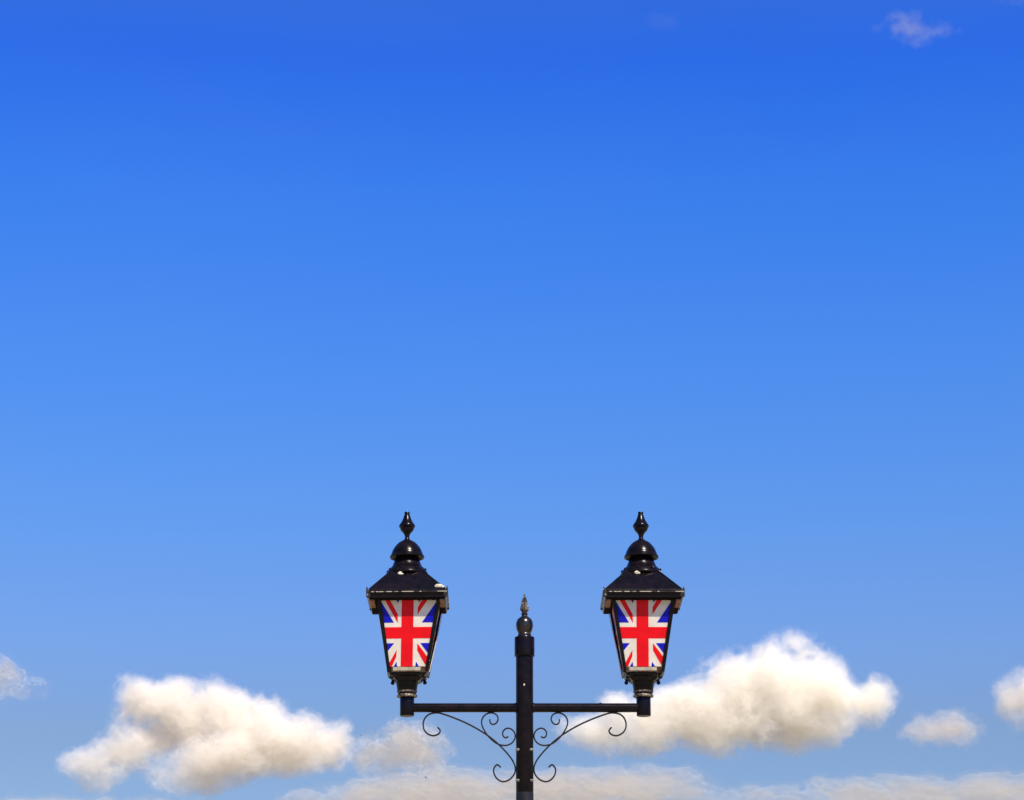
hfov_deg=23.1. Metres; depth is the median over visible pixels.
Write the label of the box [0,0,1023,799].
sky
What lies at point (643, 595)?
street lamp
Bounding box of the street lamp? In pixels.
[366,511,684,799]

